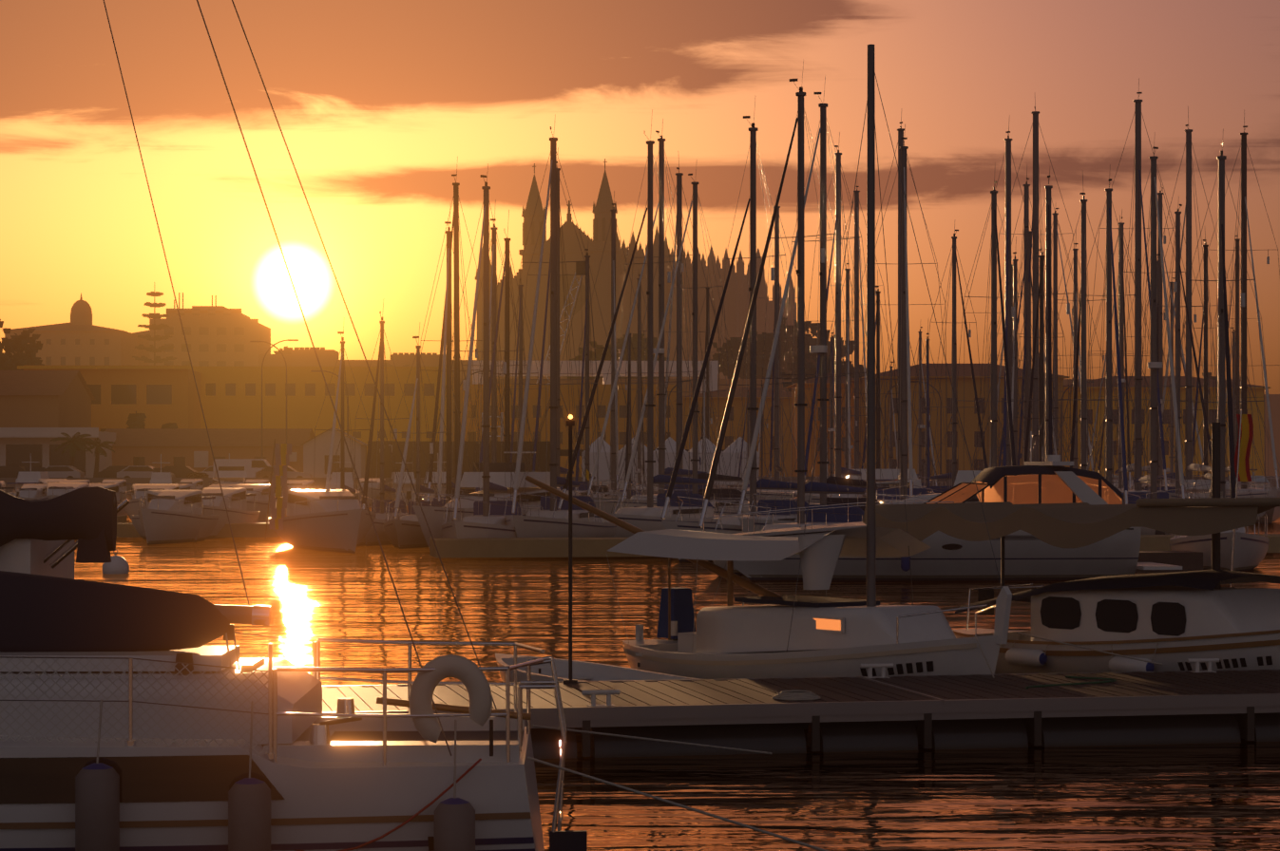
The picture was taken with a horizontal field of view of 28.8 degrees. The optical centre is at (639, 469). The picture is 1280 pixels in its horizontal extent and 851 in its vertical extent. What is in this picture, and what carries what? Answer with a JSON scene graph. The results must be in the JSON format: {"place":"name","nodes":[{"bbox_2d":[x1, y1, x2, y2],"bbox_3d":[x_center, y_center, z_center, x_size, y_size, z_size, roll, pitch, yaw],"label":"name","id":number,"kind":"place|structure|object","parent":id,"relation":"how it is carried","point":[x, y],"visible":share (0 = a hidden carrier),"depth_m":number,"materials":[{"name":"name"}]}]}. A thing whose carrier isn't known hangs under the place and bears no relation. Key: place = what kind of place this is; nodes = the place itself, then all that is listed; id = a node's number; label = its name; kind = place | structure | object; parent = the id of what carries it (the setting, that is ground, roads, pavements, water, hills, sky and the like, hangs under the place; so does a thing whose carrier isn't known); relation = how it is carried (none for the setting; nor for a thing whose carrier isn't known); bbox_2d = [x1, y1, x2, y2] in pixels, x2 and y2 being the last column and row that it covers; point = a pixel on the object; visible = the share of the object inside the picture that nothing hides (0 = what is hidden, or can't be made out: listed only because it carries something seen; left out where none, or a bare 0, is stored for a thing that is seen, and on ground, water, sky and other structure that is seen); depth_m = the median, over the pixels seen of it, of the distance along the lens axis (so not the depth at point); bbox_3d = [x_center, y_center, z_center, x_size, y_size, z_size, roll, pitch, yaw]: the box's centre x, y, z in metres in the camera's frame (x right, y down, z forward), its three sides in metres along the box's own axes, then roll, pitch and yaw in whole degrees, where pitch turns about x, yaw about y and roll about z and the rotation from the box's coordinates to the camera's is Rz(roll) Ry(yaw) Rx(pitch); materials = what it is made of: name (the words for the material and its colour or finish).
{"place":"outdoors","nodes":[
{"label":"outdoors","id":0,"kind":"place"},
{"bbox_2d":[264,439,291,539],"bbox_3d":[-9.109,0.510,62.687,0.684,2.532,0.060,0,0,-7],"label":"limp flag","id":1,"kind":"object","parent":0,"point":[282,463],"visible":1,"depth_m":62.69,"materials":[{"name":"red fabric"}]},
{"bbox_2d":[74,505,1279,850],"bbox_3d":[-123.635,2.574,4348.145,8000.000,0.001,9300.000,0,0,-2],"label":"sea water","id":2,"kind":"structure","parent":0,"point":[1218,796],"depth_m":22.13,"materials":[{"name":"liquid"}]},
{"bbox_2d":[6,454,49,496],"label":"boat","id":3,"kind":"object","parent":2,"relation":"on","point":[31,475],"visible":0.21,"depth_m":172.35,"materials":[{"name":"grey"}]},
{"bbox_2d":[36,482,89,499],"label":"motorboat","id":4,"kind":"object","parent":2,"relation":"on","point":[55,489],"visible":0.31,"depth_m":119.56,"materials":[{"name":"grey"}]},
{"bbox_2d":[0,486,130,579],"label":"boat","id":5,"kind":"object","parent":2,"relation":"on","point":[38,537],"visible":1,"depth_m":27.09,"materials":[{"name":"grey metal"}]},
{"bbox_2d":[122,483,179,519],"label":"motorboat","id":6,"kind":"object","parent":2,"relation":"on","point":[138,492],"visible":0.35,"depth_m":107.56,"materials":[{"name":"white"}]},
{"bbox_2d":[137,489,219,545],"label":"motorboat","id":7,"kind":"object","parent":2,"relation":"on","point":[166,516],"visible":0.94,"depth_m":85.84,"materials":[{"name":"grey plastic"}]},
{"bbox_2d":[208,453,247,485],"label":"boat","id":8,"kind":"object","parent":2,"relation":"on","point":[231,475],"visible":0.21,"depth_m":175.51,"materials":[{"name":"grey"}]},
{"bbox_2d":[202,487,260,539],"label":"motorboat","id":9,"kind":"object","parent":2,"relation":"on","point":[235,500],"visible":0.44,"depth_m":92.65,"materials":[{"name":"grey plastic"}]},
{"bbox_2d":[233,483,286,522],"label":"motorboat","id":10,"kind":"object","parent":2,"relation":"on","point":[261,492],"visible":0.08,"depth_m":111.12,"materials":[{"name":"white"}]},
{"bbox_2d":[267,489,375,554],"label":"motorboat","id":11,"kind":"object","parent":2,"relation":"on","point":[338,521],"visible":0.9,"depth_m":77.29,"materials":[{"name":"grey plastic"}]},
{"bbox_2d":[313,326,381,546],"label":"sailboat","id":12,"kind":"object","parent":2,"relation":"on","point":[341,443],"visible":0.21,"depth_m":83.61,"materials":[{"name":"grey metal"}]},
{"bbox_2d":[354,302,411,546],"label":"sailboat","id":13,"kind":"object","parent":2,"relation":"on","point":[371,537],"visible":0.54,"depth_m":85.62,"materials":[{"name":"grey"}]},
{"bbox_2d":[387,462,416,505],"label":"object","id":14,"kind":"object","parent":2,"relation":"on","point":[407,488],"visible":0.5,"depth_m":175.91,"materials":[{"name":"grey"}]},
{"bbox_2d":[0,0,828,850],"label":"sailboat","id":15,"kind":"object","parent":2,"relation":"on","point":[420,775],"visible":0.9,"depth_m":13.58,"materials":[{"name":"grey"}]},
{"bbox_2d":[0,657,267,754],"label":"net","id":16,"kind":"object","parent":15,"relation":"on","point":[133,700],"visible":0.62,"depth_m":13.30,"materials":[{"name":"white fabric"}]},
{"bbox_2d":[383,324,448,549],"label":"sailboat","id":17,"kind":"object","parent":2,"relation":"on","point":[404,532],"visible":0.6,"depth_m":81.82,"materials":[{"name":"grey"}]},
{"bbox_2d":[420,210,482,505],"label":"sailboat","id":18,"kind":"object","parent":2,"relation":"on","point":[448,338],"visible":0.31,"depth_m":87.69,"materials":[{"name":"grey metal"}]},
{"bbox_2d":[420,169,491,501],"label":"sailboat","id":19,"kind":"object","parent":2,"relation":"on","point":[456,233],"visible":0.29,"depth_m":99.42,"materials":[{"name":"grey metal"}]},
{"bbox_2d":[412,451,561,548],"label":"motorboat","id":20,"kind":"object","parent":2,"relation":"on","point":[434,515],"visible":0.35,"depth_m":80.94,"materials":[{"name":"grey plastic"}]},
{"bbox_2d":[440,164,543,538],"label":"sailboat","id":21,"kind":"object","parent":2,"relation":"on","point":[487,520],"visible":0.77,"depth_m":75.74,"materials":[{"name":"grey"}]},
{"bbox_2d":[460,213,527,494],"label":"sailboat","id":22,"kind":"object","parent":2,"relation":"on","point":[493,328],"visible":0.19,"depth_m":96.73,"materials":[{"name":"grey metal"}]},
{"bbox_2d":[475,210,538,492],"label":"sailboat","id":23,"kind":"object","parent":2,"relation":"on","point":[507,270],"visible":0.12,"depth_m":89.75,"materials":[{"name":"grey metal"}]},
{"bbox_2d":[496,277,546,472],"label":"sailboat","id":24,"kind":"object","parent":2,"relation":"on","point":[520,344],"visible":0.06,"depth_m":134.71,"materials":[{"name":"grey"}]},
{"bbox_2d":[503,114,621,537],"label":"sailboat","id":25,"kind":"object","parent":2,"relation":"on","point":[550,520],"visible":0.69,"depth_m":78.78,"materials":[{"name":"grey"}]},
{"bbox_2d":[517,147,611,498],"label":"sailboat","id":26,"kind":"object","parent":2,"relation":"on","point":[562,470],"visible":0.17,"depth_m":121.76,"materials":[{"name":"grey metal"}]},
{"bbox_2d":[559,246,616,498],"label":"sailboat","id":27,"kind":"object","parent":2,"relation":"on","point":[587,334],"visible":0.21,"depth_m":127.82,"materials":[{"name":"grey metal"}]},
{"bbox_2d":[495,653,699,683],"bbox_3d":[-0.669,2.389,26.563,1.350,0.670,3.050,0,0,-39],"label":"gangway","id":28,"kind":"object","parent":2,"relation":"on","point":[582,671],"visible":0.29,"depth_m":27.08,"materials":[{"name":"white paint"}]},
{"bbox_2d":[578,191,647,498],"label":"sailboat","id":29,"kind":"object","parent":2,"relation":"on","point":[614,471],"visible":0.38,"depth_m":133.59,"materials":[{"name":"grey metal"}]},
{"bbox_2d":[610,329,647,499],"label":"sailboat","id":30,"kind":"object","parent":2,"relation":"on","point":[628,444],"visible":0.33,"depth_m":126.99,"materials":[{"name":"grey"}]},
{"bbox_2d":[615,272,665,495],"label":"sailboat","id":31,"kind":"object","parent":2,"relation":"on","point":[639,402],"visible":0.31,"depth_m":177.67,"materials":[{"name":"grey"}]},
{"bbox_2d":[557,109,764,537],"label":"sailboat","id":32,"kind":"object","parent":2,"relation":"on","point":[647,518],"visible":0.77,"depth_m":83.86,"materials":[{"name":"grey metal"}]},
{"bbox_2d":[587,120,760,514],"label":"sailboat","id":33,"kind":"object","parent":2,"relation":"on","point":[680,488],"visible":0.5,"depth_m":105.88,"materials":[{"name":"grey metal"}]},
{"bbox_2d":[638,161,719,495],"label":"sailboat","id":34,"kind":"object","parent":2,"relation":"on","point":[678,332],"visible":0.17,"depth_m":112.16,"materials":[{"name":"grey metal"}]},
{"bbox_2d":[116,515,1279,573],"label":"dock pontoons","id":35,"kind":"object","parent":2,"relation":"on","point":[1155,548],"visible":0.3,"depth_m":71.16,"materials":[{"name":"grey wood"}]},
{"bbox_2d":[620,169,788,515],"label":"sailboat","id":36,"kind":"object","parent":2,"relation":"on","point":[725,493],"visible":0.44,"depth_m":99.93,"materials":[{"name":"grey metal"}]},
{"bbox_2d":[684,276,736,489],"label":"sailboat","id":37,"kind":"object","parent":2,"relation":"on","point":[708,367],"visible":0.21,"depth_m":193.48,"materials":[{"name":"grey"}]},
{"bbox_2d":[660,101,832,562],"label":"sailboat","id":38,"kind":"object","parent":2,"relation":"on","point":[730,524],"visible":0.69,"depth_m":71.95,"materials":[{"name":"grey metal"}]},
{"bbox_2d":[741,206,812,493],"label":"sailboat","id":39,"kind":"object","parent":2,"relation":"on","point":[775,374],"visible":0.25,"depth_m":149.98,"materials":[{"name":"grey metal"}]},
{"bbox_2d":[698,61,888,574],"bbox_3d":[4.304,-3.680,63.351,2.803,13.406,9.759,0,0,36],"label":"sailboat","id":40,"kind":"object","parent":2,"relation":"on","point":[828,516],"visible":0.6,"depth_m":62.97,"materials":[{"name":"grey metal"}]},
{"bbox_2d":[322,658,1279,759],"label":"dock","id":41,"kind":"object","parent":2,"relation":"on","point":[870,713],"visible":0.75,"depth_m":23.03,"materials":[{"name":"brown wood"}]},
{"bbox_2d":[563,414,577,684],"bbox_3d":[-0.688,0.792,24.612,0.140,2.664,0.140,0,0,-2],"label":"lamp post","id":42,"kind":"object","parent":41,"relation":"on","point":[569,425],"visible":0.9,"depth_m":24.60,"materials":[{"name":"grey metal"}]},
{"bbox_2d":[719,462,921,501],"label":"motorboat","id":43,"kind":"object","parent":2,"relation":"on","point":[888,475],"visible":0.1,"depth_m":119.34,"materials":[{"name":"plastic"}]},
{"bbox_2d":[813,327,845,480],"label":"sailboat","id":44,"kind":"object","parent":2,"relation":"on","point":[831,396],"visible":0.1,"depth_m":165.33,"materials":[{"name":"grey"}]},
{"bbox_2d":[737,76,924,532],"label":"sailboat","id":45,"kind":"object","parent":2,"relation":"on","point":[821,350],"visible":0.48,"depth_m":73.01,"materials":[{"name":"grey metal"}]},
{"bbox_2d":[790,132,880,503],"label":"sailboat","id":46,"kind":"object","parent":2,"relation":"on","point":[839,470],"visible":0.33,"depth_m":112.12,"materials":[{"name":"grey metal"}]},
{"bbox_2d":[525,44,1162,679],"bbox_3d":[1.477,-0.876,28.971,2.512,7.600,10.063,0,0,-36],"label":"sailboat","id":47,"kind":"object","parent":2,"relation":"on","point":[773,636],"visible":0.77,"depth_m":27.41,"materials":[{"name":"grey plastic"}]},
{"bbox_2d":[826,259,866,477],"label":"sailboat","id":48,"kind":"object","parent":2,"relation":"on","point":[848,423],"visible":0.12,"depth_m":140.22,"materials":[{"name":"grey"}]},
{"bbox_2d":[815,186,890,477],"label":"sailboat","id":49,"kind":"object","parent":2,"relation":"on","point":[856,253],"visible":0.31,"depth_m":176.06,"materials":[{"name":"grey metal"}]},
{"bbox_2d":[854,271,898,481],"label":"sailboat","id":50,"kind":"object","parent":2,"relation":"on","point":[878,327],"visible":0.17,"depth_m":127.06,"materials":[{"name":"grey metal"}]},
{"bbox_2d":[880,362,897,469],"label":"sailboat","id":51,"kind":"object","parent":2,"relation":"on","point":[890,406],"visible":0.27,"depth_m":173.05,"materials":[{"name":"grey"}]},
{"bbox_2d":[855,116,946,487],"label":"sailboat","id":52,"kind":"object","parent":2,"relation":"on","point":[900,130],"visible":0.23,"depth_m":127.73,"materials":[{"name":"grey metal"}]},
{"bbox_2d":[858,123,948,504],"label":"sailboat","id":53,"kind":"object","parent":2,"relation":"on","point":[905,397],"visible":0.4,"depth_m":96.16,"materials":[{"name":"grey metal"}]},
{"bbox_2d":[907,326,938,486],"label":"sailboat","id":54,"kind":"object","parent":2,"relation":"on","point":[920,417],"visible":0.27,"depth_m":169.99,"materials":[{"name":"grey"}]},
{"bbox_2d":[911,326,946,486],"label":"sailboat","id":55,"kind":"object","parent":2,"relation":"on","point":[926,440],"visible":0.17,"depth_m":134.42,"materials":[{"name":"grey"}]},
{"bbox_2d":[703,446,1182,580],"bbox_3d":[6.812,1.274,57.987,11.100,3.600,3.147,0,0,-5],"label":"cruiser","id":56,"kind":"object","parent":2,"relation":"on","point":[1027,556],"visible":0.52,"depth_m":57.08,"materials":[{"name":"grey plastic"}]},
{"bbox_2d":[921,225,988,494],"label":"sailboat","id":57,"kind":"object","parent":2,"relation":"on","point":[949,476],"visible":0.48,"depth_m":120.32,"materials":[{"name":"grey metal"}]},
{"bbox_2d":[784,431,1165,534],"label":"sailboat","id":58,"kind":"object","parent":2,"relation":"on","point":[965,476],"visible":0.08,"depth_m":78.06,"materials":[{"name":"grey"}]},
{"bbox_2d":[955,179,1031,479],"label":"sailboat","id":59,"kind":"object","parent":2,"relation":"on","point":[994,245],"visible":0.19,"depth_m":86.23,"materials":[{"name":"grey metal"}]},
{"bbox_2d":[963,126,1052,469],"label":"sailboat","id":60,"kind":"object","parent":2,"relation":"on","point":[1008,329],"visible":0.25,"depth_m":114.75,"materials":[{"name":"grey metal"}]},
{"bbox_2d":[984,264,1039,467],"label":"sailboat","id":61,"kind":"object","parent":2,"relation":"on","point":[999,381],"visible":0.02,"depth_m":130.45,"materials":[{"name":"grey"}]},
{"bbox_2d":[986,236,1039,465],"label":"sailboat","id":62,"kind":"object","parent":2,"relation":"on","point":[1014,405],"visible":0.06,"depth_m":119.29,"materials":[{"name":"grey metal"}]},
{"bbox_2d":[987,171,1064,467],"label":"sailboat","id":63,"kind":"object","parent":2,"relation":"on","point":[1026,203],"visible":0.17,"depth_m":135.84,"materials":[{"name":"grey"}]},
{"bbox_2d":[998,217,1062,466],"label":"sailboat","id":64,"kind":"object","parent":2,"relation":"on","point":[1028,360],"visible":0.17,"depth_m":130.24,"materials":[{"name":"grey metal"}]},
{"bbox_2d":[988,99,1079,468],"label":"sailboat","id":65,"kind":"object","parent":2,"relation":"on","point":[1034,229],"visible":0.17,"depth_m":127.34,"materials":[{"name":"grey metal"}]},
{"bbox_2d":[1013,229,1069,465],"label":"sailboat","id":66,"kind":"object","parent":2,"relation":"on","point":[1041,337],"visible":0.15,"depth_m":107.97,"materials":[{"name":"grey metal"}]},
{"bbox_2d":[1009,170,1088,470],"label":"sailboat","id":67,"kind":"object","parent":2,"relation":"on","point":[1048,400],"visible":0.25,"depth_m":84.28,"materials":[{"name":"grey metal"}]},
{"bbox_2d":[1020,208,1094,471],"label":"sailboat","id":68,"kind":"object","parent":2,"relation":"on","point":[1055,224],"visible":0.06,"depth_m":154.43,"materials":[{"name":"grey metal"}]},
{"bbox_2d":[862,422,1279,674],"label":"sailboat","id":69,"kind":"object","parent":2,"relation":"on","point":[1173,621],"visible":0.83,"depth_m":28.14,"materials":[{"name":"grey plastic"}]},
{"bbox_2d":[1052,229,1105,475],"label":"sailboat","id":70,"kind":"object","parent":2,"relation":"on","point":[1075,310],"visible":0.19,"depth_m":144.80,"materials":[{"name":"grey metal"}]},
{"bbox_2d":[1051,174,1121,483],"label":"sailboat","id":71,"kind":"object","parent":2,"relation":"on","point":[1083,374],"visible":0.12,"depth_m":97.38,"materials":[{"name":"grey metal"}]},
{"bbox_2d":[1069,164,1147,504],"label":"sailboat","id":72,"kind":"object","parent":2,"relation":"on","point":[1110,271],"visible":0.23,"depth_m":86.34,"materials":[{"name":"grey metal"}]},
{"bbox_2d":[1087,211,1150,490],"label":"sailboat","id":73,"kind":"object","parent":2,"relation":"on","point":[1121,303],"visible":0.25,"depth_m":143.60,"materials":[{"name":"grey metal"}]},
{"bbox_2d":[1088,214,1170,485],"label":"sailboat","id":74,"kind":"object","parent":2,"relation":"on","point":[1116,370],"visible":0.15,"depth_m":192.07,"materials":[{"name":"grey"}]},
{"bbox_2d":[1088,78,1191,498],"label":"sailboat","id":75,"kind":"object","parent":2,"relation":"on","point":[1136,468],"visible":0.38,"depth_m":111.24,"materials":[{"name":"grey metal"}]},
{"bbox_2d":[1111,146,1200,534],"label":"sailboat","id":76,"kind":"object","parent":2,"relation":"on","point":[1154,365],"visible":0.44,"depth_m":88.39,"materials":[{"name":"grey metal"}]},
{"bbox_2d":[1111,180,1203,487],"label":"sailboat","id":77,"kind":"object","parent":2,"relation":"on","point":[1160,204],"visible":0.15,"depth_m":146.14,"materials":[{"name":"grey"}]},
{"bbox_2d":[1128,238,1185,490],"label":"sailboat","id":78,"kind":"object","parent":2,"relation":"on","point":[1158,326],"visible":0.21,"depth_m":125.19,"materials":[{"name":"grey"}]},
{"bbox_2d":[1142,268,1203,484],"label":"sailboat","id":79,"kind":"object","parent":2,"relation":"on","point":[1170,469],"visible":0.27,"depth_m":188.85,"materials":[{"name":"grey"}]},
{"bbox_2d":[1142,204,1211,498],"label":"sailboat","id":80,"kind":"object","parent":2,"relation":"on","point":[1177,363],"visible":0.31,"depth_m":110.57,"materials":[{"name":"grey metal"}]},
{"bbox_2d":[1142,107,1273,519],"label":"sailboat","id":81,"kind":"object","parent":2,"relation":"on","point":[1192,468],"visible":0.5,"depth_m":121.89,"materials":[{"name":"grey metal"}]},
{"bbox_2d":[1181,233,1249,496],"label":"sailboat","id":82,"kind":"object","parent":2,"relation":"on","point":[1205,385],"visible":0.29,"depth_m":123.11,"materials":[{"name":"grey metal"}]},
{"bbox_2d":[1169,129,1269,572],"bbox_3d":[15.087,-2.892,64.685,2.427,11.831,8.447,0,0,8],"label":"sailboat","id":83,"kind":"object","parent":2,"relation":"on","point":[1250,551],"visible":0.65,"depth_m":63.54,"materials":[{"name":"grey"}]},
{"bbox_2d":[1198,116,1279,524],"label":"sailboat","id":84,"kind":"object","parent":2,"relation":"on","point":[1273,514],"visible":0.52,"depth_m":121.88,"materials":[{"name":"grey metal"}]},
{"bbox_2d":[1208,227,1279,490],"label":"sailboat","id":85,"kind":"object","parent":2,"relation":"on","point":[1258,481],"visible":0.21,"depth_m":183.82,"materials":[{"name":"grey metal"}]},
{"bbox_2d":[459,379,1279,476],"bbox_3d":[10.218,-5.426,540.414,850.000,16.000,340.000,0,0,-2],"label":"wall","id":86,"kind":"structure","parent":0,"point":[1274,402],"depth_m":413.03,"materials":[{"name":"stone"}]},
{"bbox_2d":[132,291,176,365],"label":"araucaria tree","id":87,"kind":"object","parent":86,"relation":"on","point":[155,338],"visible":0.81,"depth_m":496.37,"materials":[{"name":"green plant"}]},
{"bbox_2d":[566,333,668,379],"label":"tree","id":88,"kind":"object","parent":86,"relation":"on","point":[619,343],"visible":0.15,"depth_m":414.95,"materials":[{"name":"green plant"}]},
{"bbox_2d":[475,158,796,379],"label":"cathedral","id":89,"kind":"structure","parent":86,"relation":"on","point":[735,305],"depth_m":652.43,"materials":[{"name":"stone"}]},
{"bbox_2d":[710,316,854,379],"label":"tree","id":90,"kind":"object","parent":86,"relation":"on","point":[762,346],"visible":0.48,"depth_m":398.81,"materials":[{"name":"green plant"}]},
{"bbox_2d":[1229,409,1253,587],"bbox_3d":[8.009,0.440,33.144,0.322,2.470,0.024,0,0,-2],"label":"spanish flag","id":91,"kind":"object","parent":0,"point":[1243,448],"visible":0.83,"depth_m":33.15,"materials":[{"name":"red fabric"}]},
{"bbox_3d":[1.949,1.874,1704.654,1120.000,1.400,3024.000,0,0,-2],"label":"town ground","id":92,"kind":"structure","parent":0,"visible":0},
{"bbox_2d":[0,319,42,370],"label":"tree","id":93,"kind":"object","parent":92,"relation":"on","point":[6,364],"visible":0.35,"depth_m":300.24,"materials":[{"name":"green plant"}]},
{"bbox_2d":[0,328,44,370],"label":"tree","id":94,"kind":"object","parent":92,"relation":"on","point":[22,348],"visible":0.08,"depth_m":306.65,"materials":[{"name":"green plant"}]},
{"bbox_2d":[50,432,92,466],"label":"palm","id":95,"kind":"object","parent":92,"relation":"on","point":[74,444],"visible":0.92,"depth_m":200.46,"materials":[{"name":"green plant"}]},
{"bbox_2d":[0,261,1270,484],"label":"town buildings","id":96,"kind":"structure","parent":92,"relation":"on","point":[258,398],"depth_m":254.46,"materials":[{"name":"yellow paint"}]},
{"bbox_2d":[0,477,1279,501],"bbox_3d":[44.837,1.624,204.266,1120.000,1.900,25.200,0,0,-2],"label":"quay wall","id":97,"kind":"structure","parent":92,"relation":"on","point":[321,482],"depth_m":189.65,"materials":[{"name":"concrete"}]},
{"bbox_2d":[779,352,866,391],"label":"tree","id":98,"kind":"object","parent":92,"relation":"on","point":[812,371],"depth_m":299.88,"materials":[{"name":"green plant"}]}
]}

